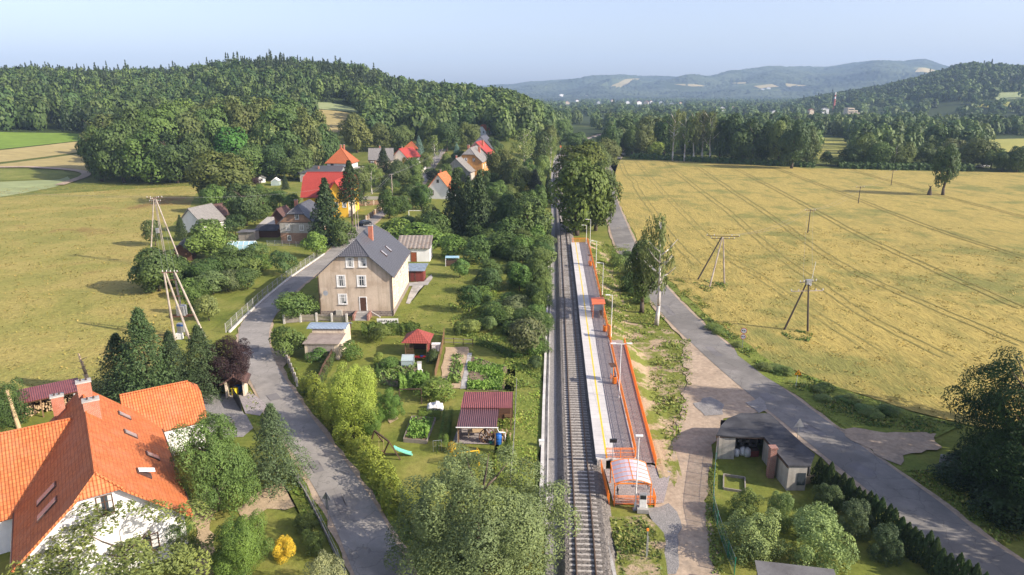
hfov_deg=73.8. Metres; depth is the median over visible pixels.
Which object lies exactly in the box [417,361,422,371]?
garden grill
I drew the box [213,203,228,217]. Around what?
brown roof shed
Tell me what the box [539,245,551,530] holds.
drainage channel
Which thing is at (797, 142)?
broadleaf tree
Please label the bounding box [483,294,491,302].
fruit tree
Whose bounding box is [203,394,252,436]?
gravel court
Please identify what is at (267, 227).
lean to shed
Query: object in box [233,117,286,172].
broadleaf tree
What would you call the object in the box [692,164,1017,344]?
tractor track
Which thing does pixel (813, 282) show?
tractor track
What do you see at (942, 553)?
thuja
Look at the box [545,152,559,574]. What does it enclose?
trackside path
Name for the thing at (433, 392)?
shrub
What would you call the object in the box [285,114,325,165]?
broadleaf tree
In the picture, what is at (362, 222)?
parked car
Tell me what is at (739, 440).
storage rack
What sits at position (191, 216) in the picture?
old barn
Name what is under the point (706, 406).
gravel patch
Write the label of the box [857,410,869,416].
bush
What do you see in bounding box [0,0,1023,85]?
sky
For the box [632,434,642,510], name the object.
street lamp
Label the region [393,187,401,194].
shrub
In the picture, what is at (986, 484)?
bush
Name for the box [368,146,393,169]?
grey roof house
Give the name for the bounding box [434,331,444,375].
plank fence
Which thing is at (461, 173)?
bush
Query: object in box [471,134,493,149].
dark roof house
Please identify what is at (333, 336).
garage
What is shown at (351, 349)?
shrub
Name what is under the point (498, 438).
barrel
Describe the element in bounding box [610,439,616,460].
display post
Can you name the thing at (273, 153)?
broadleaf tree
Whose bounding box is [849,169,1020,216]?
tractor track
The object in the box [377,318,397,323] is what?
banner fence
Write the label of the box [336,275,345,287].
window
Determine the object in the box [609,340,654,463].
access ramp
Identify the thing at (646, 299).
bush
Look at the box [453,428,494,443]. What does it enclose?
patio
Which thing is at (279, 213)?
steep roof shed
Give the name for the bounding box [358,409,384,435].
broadleaf tree
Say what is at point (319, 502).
road shoulder
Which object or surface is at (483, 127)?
forest house
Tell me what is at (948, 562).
thuja
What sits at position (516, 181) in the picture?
broadleaf tree
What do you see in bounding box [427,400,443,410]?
covered pile
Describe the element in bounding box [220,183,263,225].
broadleaf tree
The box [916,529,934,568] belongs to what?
thuja
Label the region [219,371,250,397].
bin shelter
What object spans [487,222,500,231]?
bush
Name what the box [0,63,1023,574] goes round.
ground
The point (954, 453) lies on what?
bush
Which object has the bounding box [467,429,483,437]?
garden table
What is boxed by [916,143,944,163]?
broadleaf tree
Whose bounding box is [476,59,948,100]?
mountain forest
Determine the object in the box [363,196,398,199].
garden wall
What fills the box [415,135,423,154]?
spruce tree
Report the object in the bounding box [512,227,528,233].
bush
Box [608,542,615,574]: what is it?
edging wall
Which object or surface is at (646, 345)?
bank foot
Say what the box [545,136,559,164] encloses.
birch tree
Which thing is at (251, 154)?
broadleaf tree
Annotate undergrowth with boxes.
[630,153,815,167]
[837,161,975,170]
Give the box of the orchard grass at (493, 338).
[449,284,542,387]
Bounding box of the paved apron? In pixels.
[605,464,670,504]
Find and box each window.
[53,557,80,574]
[95,493,114,517]
[136,532,159,556]
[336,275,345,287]
[338,294,347,304]
[345,257,353,267]
[356,275,366,286]
[358,257,366,267]
[797,473,805,484]
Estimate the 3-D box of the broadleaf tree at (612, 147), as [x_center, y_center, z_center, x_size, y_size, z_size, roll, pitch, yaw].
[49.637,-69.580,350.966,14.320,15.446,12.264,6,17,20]
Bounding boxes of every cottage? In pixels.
[277,199,324,243]
[428,169,459,198]
[450,155,475,181]
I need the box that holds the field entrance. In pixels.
[834,426,941,464]
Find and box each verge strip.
[241,403,326,525]
[336,442,439,574]
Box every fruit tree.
[450,258,469,277]
[456,284,482,311]
[460,319,481,332]
[473,267,502,292]
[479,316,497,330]
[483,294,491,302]
[502,294,528,311]
[507,263,532,290]
[507,316,546,354]
[527,258,546,282]
[527,355,541,368]
[531,291,547,311]
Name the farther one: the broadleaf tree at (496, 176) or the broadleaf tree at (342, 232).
the broadleaf tree at (496, 176)
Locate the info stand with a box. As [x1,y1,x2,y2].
[607,324,610,338]
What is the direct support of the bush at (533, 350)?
on the rail bank
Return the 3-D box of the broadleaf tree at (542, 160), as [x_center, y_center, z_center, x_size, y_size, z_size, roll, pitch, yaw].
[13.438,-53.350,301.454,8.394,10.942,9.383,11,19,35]
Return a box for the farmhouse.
[314,223,410,320]
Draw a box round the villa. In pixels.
[0,377,206,574]
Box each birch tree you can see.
[363,163,382,193]
[422,135,442,164]
[507,129,536,161]
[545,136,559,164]
[638,213,677,325]
[665,109,686,160]
[680,115,699,160]
[687,112,703,155]
[692,110,713,157]
[702,111,721,157]
[890,144,903,161]
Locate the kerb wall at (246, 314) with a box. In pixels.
[229,253,324,332]
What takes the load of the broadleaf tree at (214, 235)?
on the ground at (424, 459)
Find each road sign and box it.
[322,492,330,520]
[740,328,746,346]
[794,419,803,437]
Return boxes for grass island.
[609,515,667,574]
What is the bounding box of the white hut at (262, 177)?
[258,175,266,182]
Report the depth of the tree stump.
254.62 m
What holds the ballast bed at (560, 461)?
on the ground at (424, 459)
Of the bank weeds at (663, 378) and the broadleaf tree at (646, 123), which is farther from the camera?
the broadleaf tree at (646, 123)
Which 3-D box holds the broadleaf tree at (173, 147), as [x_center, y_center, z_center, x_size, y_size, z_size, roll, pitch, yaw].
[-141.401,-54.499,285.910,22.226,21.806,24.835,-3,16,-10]
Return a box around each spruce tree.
[89,332,153,401]
[101,307,202,403]
[150,330,207,400]
[172,324,241,403]
[173,215,188,241]
[240,402,317,500]
[280,173,289,189]
[306,177,349,248]
[335,160,369,231]
[375,146,390,172]
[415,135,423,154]
[441,168,472,235]
[451,142,460,157]
[454,175,478,231]
[460,169,495,236]
[524,169,542,194]
[545,172,553,203]
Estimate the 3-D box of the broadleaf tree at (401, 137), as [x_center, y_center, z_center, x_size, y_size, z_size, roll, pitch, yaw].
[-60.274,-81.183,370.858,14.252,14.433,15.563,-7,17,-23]
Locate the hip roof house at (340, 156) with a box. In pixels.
[325,144,362,171]
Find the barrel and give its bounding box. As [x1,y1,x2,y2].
[496,433,501,444]
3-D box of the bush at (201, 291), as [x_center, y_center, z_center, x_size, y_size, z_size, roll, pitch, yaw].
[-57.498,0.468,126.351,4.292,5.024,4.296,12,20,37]
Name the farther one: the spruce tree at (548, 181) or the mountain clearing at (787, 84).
the mountain clearing at (787, 84)
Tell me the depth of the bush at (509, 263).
143.52 m
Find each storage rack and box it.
[735,438,749,448]
[742,439,757,446]
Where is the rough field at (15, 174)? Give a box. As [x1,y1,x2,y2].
[0,169,69,179]
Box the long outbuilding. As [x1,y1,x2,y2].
[298,165,343,181]
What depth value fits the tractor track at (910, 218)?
206.71 m
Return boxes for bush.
[177,277,202,299]
[189,277,212,297]
[223,244,238,256]
[241,258,263,276]
[251,255,263,270]
[254,183,264,192]
[254,204,272,218]
[255,254,271,269]
[258,197,269,210]
[259,187,272,198]
[265,197,277,208]
[370,168,384,181]
[379,176,394,190]
[380,217,409,239]
[390,179,399,187]
[394,222,444,249]
[398,196,409,213]
[399,191,412,207]
[401,215,414,224]
[407,174,422,184]
[412,173,423,184]
[418,210,450,231]
[422,160,430,166]
[423,168,435,174]
[432,233,455,245]
[437,234,468,260]
[439,225,449,235]
[441,153,452,164]
[455,236,470,243]
[456,149,463,156]
[457,167,465,180]
[461,237,491,264]
[466,224,485,236]
[466,234,491,253]
[472,285,492,300]
[473,318,485,329]
[477,227,497,238]
[477,258,500,272]
[480,305,503,325]
[481,301,500,312]
[482,304,497,315]
[484,230,516,254]
[484,237,503,256]
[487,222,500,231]
[487,237,511,257]
[490,308,512,324]
[492,216,526,233]
[493,264,508,272]
[496,241,515,259]
[498,305,516,323]
[499,291,522,305]
[501,249,520,259]
[501,320,513,334]
[503,319,528,336]
[505,261,517,273]
[505,274,526,289]
[506,245,533,262]
[511,234,533,259]
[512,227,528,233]
[512,307,528,320]
[517,230,532,244]
[520,309,545,325]
[521,337,543,356]
[524,247,556,265]
[524,281,539,296]
[526,243,549,260]
[527,223,545,234]
[527,304,545,312]
[528,234,546,248]
[529,242,555,258]
[530,282,551,293]
[530,287,547,307]
[531,231,543,239]
[531,276,552,294]
[533,293,553,307]
[536,235,554,248]
[538,339,553,353]
[539,248,550,266]
[539,313,553,324]
[542,312,551,323]
[543,323,554,334]
[545,234,556,243]
[546,267,555,274]
[618,263,630,274]
[623,251,631,256]
[631,294,649,303]
[703,323,722,329]
[711,327,724,334]
[731,341,743,347]
[754,362,772,370]
[768,363,783,372]
[770,365,791,375]
[782,366,794,376]
[811,385,827,393]
[811,393,834,402]
[818,382,837,391]
[834,395,851,402]
[838,395,859,404]
[843,393,861,402]
[854,403,875,413]
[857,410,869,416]
[859,407,884,419]
[876,405,893,415]
[878,404,904,417]
[926,460,980,492]
[937,453,978,484]
[945,450,981,477]
[947,445,992,480]
[962,485,1023,533]
[974,476,1023,519]
[989,484,1023,529]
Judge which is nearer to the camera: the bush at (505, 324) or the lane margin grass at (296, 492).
the lane margin grass at (296, 492)
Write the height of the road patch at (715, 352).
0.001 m
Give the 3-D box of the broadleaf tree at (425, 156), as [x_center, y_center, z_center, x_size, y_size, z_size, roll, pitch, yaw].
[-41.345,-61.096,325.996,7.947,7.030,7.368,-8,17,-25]
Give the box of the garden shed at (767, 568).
[755,560,835,574]
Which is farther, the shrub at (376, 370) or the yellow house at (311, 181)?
the yellow house at (311, 181)
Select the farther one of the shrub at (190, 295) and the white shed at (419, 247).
the white shed at (419, 247)
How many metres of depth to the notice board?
86.63 m
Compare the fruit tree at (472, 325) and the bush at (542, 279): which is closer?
the fruit tree at (472, 325)
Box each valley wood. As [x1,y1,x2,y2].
[539,88,1023,116]
[589,109,1023,158]
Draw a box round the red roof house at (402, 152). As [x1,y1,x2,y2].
[393,146,420,165]
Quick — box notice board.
[609,363,616,378]
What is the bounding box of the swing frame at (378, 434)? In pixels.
[371,430,412,459]
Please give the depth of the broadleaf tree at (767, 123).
364.33 m
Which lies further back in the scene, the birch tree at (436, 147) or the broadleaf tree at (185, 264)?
the birch tree at (436, 147)
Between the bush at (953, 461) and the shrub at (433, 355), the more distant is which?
the shrub at (433, 355)
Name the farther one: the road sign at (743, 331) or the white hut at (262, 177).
the white hut at (262, 177)
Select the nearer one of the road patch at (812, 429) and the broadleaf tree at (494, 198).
the road patch at (812, 429)
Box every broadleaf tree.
[1,499,223,574]
[74,125,116,180]
[78,112,126,175]
[89,120,140,182]
[100,105,157,169]
[114,129,175,182]
[127,101,153,126]
[127,247,182,292]
[131,104,186,142]
[139,219,162,245]
[144,131,199,182]
[152,98,195,118]
[160,254,190,287]
[167,107,211,144]
[167,410,261,514]
[174,132,217,181]
[183,218,238,257]
[184,150,257,195]
[184,257,224,283]
[191,97,221,136]
[191,103,237,153]
[192,270,235,294]
[193,295,219,320]
[194,335,253,390]
[198,184,231,210]
[204,95,248,121]
[208,508,274,574]
[210,101,261,151]
[210,126,252,167]
[210,247,254,271]
[218,268,241,291]
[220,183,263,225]
[222,214,246,234]
[226,143,273,180]
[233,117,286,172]
[234,268,260,288]
[245,96,275,118]
[250,110,308,171]
[256,141,289,178]
[266,98,307,130]
[268,250,298,274]
[268,325,306,356]
[269,190,288,206]
[272,291,319,318]
[277,143,313,179]
[281,193,300,208]
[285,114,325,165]
[293,106,327,130]
[299,231,327,257]
[304,123,340,165]
[321,360,378,442]
[326,219,358,245]
[337,112,373,152]
[353,165,371,194]
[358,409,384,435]
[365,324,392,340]
[369,122,394,147]
[375,387,405,420]
[376,189,401,218]
[383,440,582,574]
[384,159,411,185]
[388,125,414,149]
[399,183,414,196]
[404,157,424,177]
[410,182,432,208]
[414,204,439,225]
[417,117,436,148]
[418,152,433,165]
[426,171,437,180]
[432,119,461,151]
[439,163,452,175]
[455,122,480,149]
[481,169,494,192]
[485,148,514,178]
[486,180,508,199]
[486,202,498,223]
[488,137,503,154]
[489,193,500,219]
[490,172,500,190]
[494,193,514,221]
[497,157,532,186]
[499,191,522,201]
[500,184,519,194]
[505,193,553,233]
[506,168,525,197]
[520,189,539,214]
[523,158,535,169]
[528,131,553,159]
[529,166,546,186]
[533,157,551,176]
[533,184,547,210]
[535,154,550,176]
[543,125,560,150]
[546,155,611,235]
[552,140,607,192]
[554,119,572,143]
[564,131,586,147]
[576,138,593,152]
[578,166,623,230]
[589,142,612,167]
[593,160,615,191]
[596,125,623,152]
[599,137,621,165]
[613,117,636,130]
[613,127,631,154]
[622,125,642,154]
[624,233,667,312]
[629,125,656,153]
[635,115,664,151]
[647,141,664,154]
[652,116,679,155]
[708,116,728,157]
[719,114,741,157]
[727,122,754,161]
[738,117,767,162]
[757,121,780,163]
[764,120,791,160]
[775,116,795,155]
[777,119,810,168]
[798,125,822,163]
[820,151,832,164]
[827,157,845,165]
[837,145,865,162]
[852,131,880,161]
[862,142,895,163]
[891,141,916,163]
[901,146,920,161]
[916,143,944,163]
[931,143,960,194]
[940,346,1023,508]
[941,138,970,160]
[950,137,999,164]
[976,147,1006,168]
[992,151,1017,171]
[1005,146,1023,172]
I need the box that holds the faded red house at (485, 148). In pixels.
[472,140,494,154]
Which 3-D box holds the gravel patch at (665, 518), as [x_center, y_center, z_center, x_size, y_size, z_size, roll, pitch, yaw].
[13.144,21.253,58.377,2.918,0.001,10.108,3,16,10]
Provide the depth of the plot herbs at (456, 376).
93.33 m
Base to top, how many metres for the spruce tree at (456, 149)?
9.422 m
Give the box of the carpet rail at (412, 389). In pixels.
[399,388,421,403]
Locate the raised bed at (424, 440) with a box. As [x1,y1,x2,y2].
[403,416,435,443]
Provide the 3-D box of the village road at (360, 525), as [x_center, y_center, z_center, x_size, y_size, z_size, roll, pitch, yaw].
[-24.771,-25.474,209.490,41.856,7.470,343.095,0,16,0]
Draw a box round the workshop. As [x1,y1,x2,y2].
[715,413,814,490]
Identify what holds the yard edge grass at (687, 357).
on the dirt yard at (686, 496)
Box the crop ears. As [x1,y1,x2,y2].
[643,227,1023,418]
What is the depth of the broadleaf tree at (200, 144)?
282.99 m
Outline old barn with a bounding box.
[176,203,225,232]
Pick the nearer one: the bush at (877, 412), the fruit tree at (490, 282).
the bush at (877, 412)
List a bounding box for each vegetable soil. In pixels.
[377,362,416,386]
[467,356,503,390]
[503,365,514,389]
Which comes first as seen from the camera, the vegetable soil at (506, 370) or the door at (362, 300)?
the vegetable soil at (506, 370)
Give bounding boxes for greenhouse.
[271,177,280,185]
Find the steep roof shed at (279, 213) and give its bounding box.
[271,205,289,227]
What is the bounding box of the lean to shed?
[255,217,280,236]
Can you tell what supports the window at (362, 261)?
in the farmhouse
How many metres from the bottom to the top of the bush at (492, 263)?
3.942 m
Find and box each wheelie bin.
[231,387,238,394]
[234,384,241,392]
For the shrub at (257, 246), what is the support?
on the ground at (424, 459)
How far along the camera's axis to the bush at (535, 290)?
120.48 m
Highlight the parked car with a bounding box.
[357,220,371,225]
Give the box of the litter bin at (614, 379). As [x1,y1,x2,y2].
[612,376,616,383]
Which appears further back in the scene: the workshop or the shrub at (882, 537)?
the workshop
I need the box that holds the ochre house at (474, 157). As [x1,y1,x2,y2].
[460,145,488,175]
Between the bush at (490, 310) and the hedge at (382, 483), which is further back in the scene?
the bush at (490, 310)
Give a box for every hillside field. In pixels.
[977,102,1010,107]
[995,91,1021,99]
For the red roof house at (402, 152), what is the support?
on the ground at (424, 459)
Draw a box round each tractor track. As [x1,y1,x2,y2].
[619,163,694,264]
[622,161,703,264]
[634,161,868,351]
[638,161,882,350]
[663,162,942,357]
[667,162,955,356]
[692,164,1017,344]
[694,163,1023,341]
[727,165,1019,308]
[731,165,1023,305]
[775,168,1018,256]
[779,168,1023,255]
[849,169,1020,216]
[853,169,1022,215]
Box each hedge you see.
[299,370,408,517]
[301,351,335,398]
[361,320,420,336]
[398,369,429,391]
[418,408,441,419]
[436,406,453,450]
[475,338,523,359]
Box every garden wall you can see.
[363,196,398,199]
[939,454,961,463]
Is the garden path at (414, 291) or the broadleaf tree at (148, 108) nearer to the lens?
the garden path at (414, 291)
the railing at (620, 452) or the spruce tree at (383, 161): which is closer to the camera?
the railing at (620, 452)
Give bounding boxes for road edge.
[605,168,968,574]
[615,149,1023,562]
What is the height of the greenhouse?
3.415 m
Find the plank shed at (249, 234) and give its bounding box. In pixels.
[236,229,259,240]
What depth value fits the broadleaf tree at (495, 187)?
234.10 m
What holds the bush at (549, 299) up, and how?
on the rail bank
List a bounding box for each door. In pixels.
[245,233,250,240]
[308,346,334,359]
[359,297,367,310]
[409,272,415,281]
[411,252,416,261]
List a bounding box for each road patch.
[251,345,258,351]
[266,393,280,400]
[308,460,323,472]
[332,493,347,512]
[661,305,675,315]
[706,346,722,356]
[789,417,828,436]
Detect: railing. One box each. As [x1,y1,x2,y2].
[588,240,610,337]
[601,461,609,502]
[606,448,635,457]
[610,336,636,456]
[614,495,655,506]
[624,338,656,467]
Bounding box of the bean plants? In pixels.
[467,355,503,389]
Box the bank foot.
[630,323,686,432]
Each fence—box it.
[224,249,321,331]
[282,313,347,323]
[282,347,297,386]
[291,467,345,573]
[316,318,351,387]
[359,200,381,205]
[365,205,381,219]
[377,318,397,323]
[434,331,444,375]
[444,337,472,345]
[510,378,516,482]
[713,450,735,574]
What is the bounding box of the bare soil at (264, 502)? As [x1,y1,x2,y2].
[238,483,293,518]
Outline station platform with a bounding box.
[571,242,635,469]
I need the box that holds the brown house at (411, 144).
[404,141,417,151]
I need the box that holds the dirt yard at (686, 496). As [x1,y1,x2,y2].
[655,340,756,574]
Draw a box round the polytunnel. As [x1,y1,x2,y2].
[231,241,256,249]
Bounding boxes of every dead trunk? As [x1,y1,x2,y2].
[6,390,20,428]
[78,353,88,377]
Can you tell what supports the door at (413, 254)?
in the white shed at (419, 247)
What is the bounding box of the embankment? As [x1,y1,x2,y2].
[586,239,681,486]
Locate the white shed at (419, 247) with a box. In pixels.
[398,235,432,261]
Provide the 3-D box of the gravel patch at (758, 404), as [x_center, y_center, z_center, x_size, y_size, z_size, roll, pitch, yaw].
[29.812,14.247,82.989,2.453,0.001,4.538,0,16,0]
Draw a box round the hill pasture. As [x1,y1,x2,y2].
[319,109,350,132]
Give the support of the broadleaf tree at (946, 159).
on the ground at (424, 459)
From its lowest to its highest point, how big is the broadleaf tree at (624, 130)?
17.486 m
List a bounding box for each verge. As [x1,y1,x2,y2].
[619,200,1009,525]
[680,296,956,436]
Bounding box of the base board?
[292,470,344,572]
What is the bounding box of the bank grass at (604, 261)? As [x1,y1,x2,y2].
[589,240,671,342]
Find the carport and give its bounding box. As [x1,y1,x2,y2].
[456,391,512,445]
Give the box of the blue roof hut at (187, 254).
[172,238,197,260]
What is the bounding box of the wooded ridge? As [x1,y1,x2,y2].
[311,56,582,145]
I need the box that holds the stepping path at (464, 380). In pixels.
[460,353,471,388]
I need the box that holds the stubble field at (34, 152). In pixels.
[0,142,77,161]
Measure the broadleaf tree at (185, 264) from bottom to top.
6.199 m
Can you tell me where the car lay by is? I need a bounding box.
[275,350,289,366]
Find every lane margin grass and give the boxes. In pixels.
[241,387,343,566]
[281,363,442,574]
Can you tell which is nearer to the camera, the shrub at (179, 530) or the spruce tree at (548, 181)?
the shrub at (179, 530)
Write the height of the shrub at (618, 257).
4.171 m
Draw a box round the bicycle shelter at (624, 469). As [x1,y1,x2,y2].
[610,458,651,505]
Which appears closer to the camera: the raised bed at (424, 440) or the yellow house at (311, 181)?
the raised bed at (424, 440)
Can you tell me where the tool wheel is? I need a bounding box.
[479,429,494,442]
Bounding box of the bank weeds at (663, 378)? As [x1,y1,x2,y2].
[648,339,683,442]
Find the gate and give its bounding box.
[232,387,241,410]
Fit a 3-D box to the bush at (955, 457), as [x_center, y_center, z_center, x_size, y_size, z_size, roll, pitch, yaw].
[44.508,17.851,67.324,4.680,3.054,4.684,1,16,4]
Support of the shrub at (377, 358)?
on the ground at (424, 459)
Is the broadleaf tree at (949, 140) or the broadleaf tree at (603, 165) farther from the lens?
the broadleaf tree at (949, 140)
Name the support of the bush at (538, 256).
on the rail bank
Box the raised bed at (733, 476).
[723,473,745,491]
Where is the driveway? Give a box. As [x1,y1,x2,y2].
[238,392,265,415]
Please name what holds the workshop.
on the ground at (424, 459)
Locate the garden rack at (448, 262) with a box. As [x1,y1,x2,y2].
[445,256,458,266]
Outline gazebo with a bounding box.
[401,329,433,356]
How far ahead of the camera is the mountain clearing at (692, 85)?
4397.30 m
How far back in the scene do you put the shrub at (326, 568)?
50.40 m
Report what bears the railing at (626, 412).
on the access ramp
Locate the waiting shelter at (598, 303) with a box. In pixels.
[591,297,605,318]
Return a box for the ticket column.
[637,492,648,513]
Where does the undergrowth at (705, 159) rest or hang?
on the ground at (424, 459)
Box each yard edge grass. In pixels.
[659,338,691,466]
[705,465,724,573]
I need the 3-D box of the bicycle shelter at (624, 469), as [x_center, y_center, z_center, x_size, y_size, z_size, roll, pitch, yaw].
[11.114,18.232,64.168,3.420,2.743,3.831,1,16,2]
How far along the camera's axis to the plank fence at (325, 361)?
93.14 m
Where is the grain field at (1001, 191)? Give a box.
[611,159,1023,428]
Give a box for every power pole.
[146,196,179,257]
[697,234,739,286]
[783,262,822,331]
[805,209,815,232]
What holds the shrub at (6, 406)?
on the ground at (424, 459)
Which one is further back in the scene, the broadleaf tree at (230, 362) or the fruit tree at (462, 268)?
the fruit tree at (462, 268)
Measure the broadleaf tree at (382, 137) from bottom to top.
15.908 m
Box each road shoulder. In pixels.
[236,152,436,574]
[269,150,445,574]
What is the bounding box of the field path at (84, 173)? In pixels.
[0,166,90,184]
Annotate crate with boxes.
[749,447,759,456]
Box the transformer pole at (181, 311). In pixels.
[161,270,201,340]
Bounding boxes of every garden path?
[406,278,425,303]
[409,274,432,285]
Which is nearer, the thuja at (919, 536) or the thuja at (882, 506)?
the thuja at (919, 536)
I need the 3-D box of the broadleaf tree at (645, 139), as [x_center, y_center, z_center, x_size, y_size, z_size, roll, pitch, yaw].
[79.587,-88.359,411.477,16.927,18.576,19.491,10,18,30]
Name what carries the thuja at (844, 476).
on the ground at (424, 459)
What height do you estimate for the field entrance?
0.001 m
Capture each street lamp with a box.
[606,294,612,336]
[610,343,631,397]
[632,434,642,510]
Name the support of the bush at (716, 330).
on the verge at (808, 398)
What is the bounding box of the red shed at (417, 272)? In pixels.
[408,263,427,281]
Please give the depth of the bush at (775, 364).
93.17 m
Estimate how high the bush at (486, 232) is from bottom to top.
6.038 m
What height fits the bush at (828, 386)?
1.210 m
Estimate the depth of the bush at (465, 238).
170.05 m
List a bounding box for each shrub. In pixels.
[0,376,33,431]
[164,515,200,549]
[184,286,201,315]
[246,242,271,259]
[248,177,261,186]
[272,534,295,564]
[292,509,318,533]
[299,529,325,556]
[303,549,347,574]
[304,347,326,362]
[331,402,362,433]
[340,339,363,360]
[372,352,383,362]
[374,363,379,377]
[378,356,398,368]
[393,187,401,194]
[412,372,427,387]
[413,376,455,402]
[425,348,440,363]
[445,441,455,452]
[453,321,460,335]
[503,432,511,454]
[608,252,624,267]
[618,272,635,291]
[720,507,790,568]
[725,486,763,523]
[767,490,797,532]
[782,500,859,574]
[794,511,818,541]
[811,482,844,513]
[838,497,874,542]
[866,522,904,567]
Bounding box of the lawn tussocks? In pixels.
[310,256,516,347]
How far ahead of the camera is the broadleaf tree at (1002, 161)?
329.55 m
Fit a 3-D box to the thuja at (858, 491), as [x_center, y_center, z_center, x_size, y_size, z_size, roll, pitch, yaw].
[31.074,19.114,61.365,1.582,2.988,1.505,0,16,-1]
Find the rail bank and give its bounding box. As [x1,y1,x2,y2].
[489,260,548,510]
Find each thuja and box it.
[810,457,823,485]
[815,464,830,488]
[822,461,835,490]
[828,472,840,497]
[832,472,847,501]
[841,477,854,500]
[841,477,856,508]
[848,486,864,511]
[855,489,867,511]
[857,490,876,523]
[865,494,882,527]
[868,497,887,532]
[878,504,896,532]
[882,507,901,542]
[893,516,908,545]
[898,521,912,550]
[900,526,920,559]
[906,530,926,563]
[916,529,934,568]
[923,536,941,573]
[929,547,948,574]
[936,553,955,574]
[946,552,964,574]
[954,559,974,574]
[970,562,981,574]
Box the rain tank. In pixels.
[431,342,440,350]
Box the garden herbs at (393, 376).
[373,359,416,388]
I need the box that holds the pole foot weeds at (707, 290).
[693,279,726,291]
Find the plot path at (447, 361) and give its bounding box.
[439,347,468,387]
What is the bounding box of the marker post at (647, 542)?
[646,528,648,556]
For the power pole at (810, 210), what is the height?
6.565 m
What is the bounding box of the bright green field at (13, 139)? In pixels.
[0,132,79,148]
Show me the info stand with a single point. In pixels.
(609, 330)
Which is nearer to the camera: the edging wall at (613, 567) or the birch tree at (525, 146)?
the edging wall at (613, 567)
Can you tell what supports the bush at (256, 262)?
on the ground at (424, 459)
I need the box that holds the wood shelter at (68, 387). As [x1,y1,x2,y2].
[16,377,78,421]
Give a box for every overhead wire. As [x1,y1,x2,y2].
[4,191,134,197]
[150,197,174,269]
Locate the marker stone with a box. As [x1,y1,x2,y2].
[539,439,543,446]
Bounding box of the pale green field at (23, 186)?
[0,176,69,196]
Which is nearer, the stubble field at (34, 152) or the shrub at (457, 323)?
the shrub at (457, 323)
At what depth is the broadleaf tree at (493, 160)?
275.27 m
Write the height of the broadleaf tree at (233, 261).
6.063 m
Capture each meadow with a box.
[0,186,196,403]
[317,102,356,111]
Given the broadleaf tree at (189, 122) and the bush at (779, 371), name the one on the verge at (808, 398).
the bush at (779, 371)
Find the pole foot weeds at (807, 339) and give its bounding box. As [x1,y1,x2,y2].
[781,329,812,341]
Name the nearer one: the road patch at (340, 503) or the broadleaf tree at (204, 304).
the road patch at (340, 503)
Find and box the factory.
[843,108,858,114]
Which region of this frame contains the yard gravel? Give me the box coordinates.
[190,482,224,574]
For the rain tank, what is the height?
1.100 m
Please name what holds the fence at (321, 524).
on the ground at (424, 459)
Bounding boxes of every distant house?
[808,108,813,113]
[821,107,828,113]
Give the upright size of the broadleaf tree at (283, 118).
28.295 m
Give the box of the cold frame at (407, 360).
[401,354,414,366]
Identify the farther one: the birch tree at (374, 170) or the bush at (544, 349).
the birch tree at (374, 170)
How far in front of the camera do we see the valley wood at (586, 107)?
1245.54 m
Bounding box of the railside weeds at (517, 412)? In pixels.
[484,260,542,483]
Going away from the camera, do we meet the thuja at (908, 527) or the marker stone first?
the thuja at (908, 527)
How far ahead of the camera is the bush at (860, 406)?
81.21 m
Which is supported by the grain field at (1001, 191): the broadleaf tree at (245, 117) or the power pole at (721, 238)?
the power pole at (721, 238)
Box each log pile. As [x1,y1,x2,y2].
[25,393,72,415]
[499,429,511,441]
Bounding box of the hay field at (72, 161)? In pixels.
[0,154,88,170]
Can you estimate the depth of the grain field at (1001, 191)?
154.93 m
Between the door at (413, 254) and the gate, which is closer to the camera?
the gate
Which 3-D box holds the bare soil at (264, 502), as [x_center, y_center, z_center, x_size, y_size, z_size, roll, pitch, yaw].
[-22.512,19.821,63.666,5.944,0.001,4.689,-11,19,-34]
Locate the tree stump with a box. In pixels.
[927,186,931,194]
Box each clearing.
[612,78,639,86]
[676,84,702,86]
[755,84,778,87]
[786,83,805,86]
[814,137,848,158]
[915,68,934,72]
[989,139,1023,151]
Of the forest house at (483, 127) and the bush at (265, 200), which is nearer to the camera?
the bush at (265, 200)
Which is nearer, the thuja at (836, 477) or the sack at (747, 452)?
the thuja at (836, 477)
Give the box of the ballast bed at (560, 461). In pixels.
[553,133,616,574]
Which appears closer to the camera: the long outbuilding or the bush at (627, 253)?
the bush at (627, 253)
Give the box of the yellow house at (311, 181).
[300,172,358,216]
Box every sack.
[734,448,739,456]
[739,446,744,455]
[743,447,750,457]
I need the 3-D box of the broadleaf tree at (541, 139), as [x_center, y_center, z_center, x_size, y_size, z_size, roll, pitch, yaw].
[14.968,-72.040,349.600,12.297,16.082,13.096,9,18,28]
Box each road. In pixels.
[239,149,445,574]
[606,149,1023,574]
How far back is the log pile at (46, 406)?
81.05 m
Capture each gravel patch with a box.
[648,503,681,573]
[693,397,723,415]
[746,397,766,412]
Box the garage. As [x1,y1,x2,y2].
[302,322,351,359]
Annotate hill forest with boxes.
[0,50,318,131]
[793,59,1023,103]
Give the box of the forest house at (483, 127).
[480,124,491,134]
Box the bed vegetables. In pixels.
[406,416,433,438]
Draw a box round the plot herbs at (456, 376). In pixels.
[447,353,463,382]

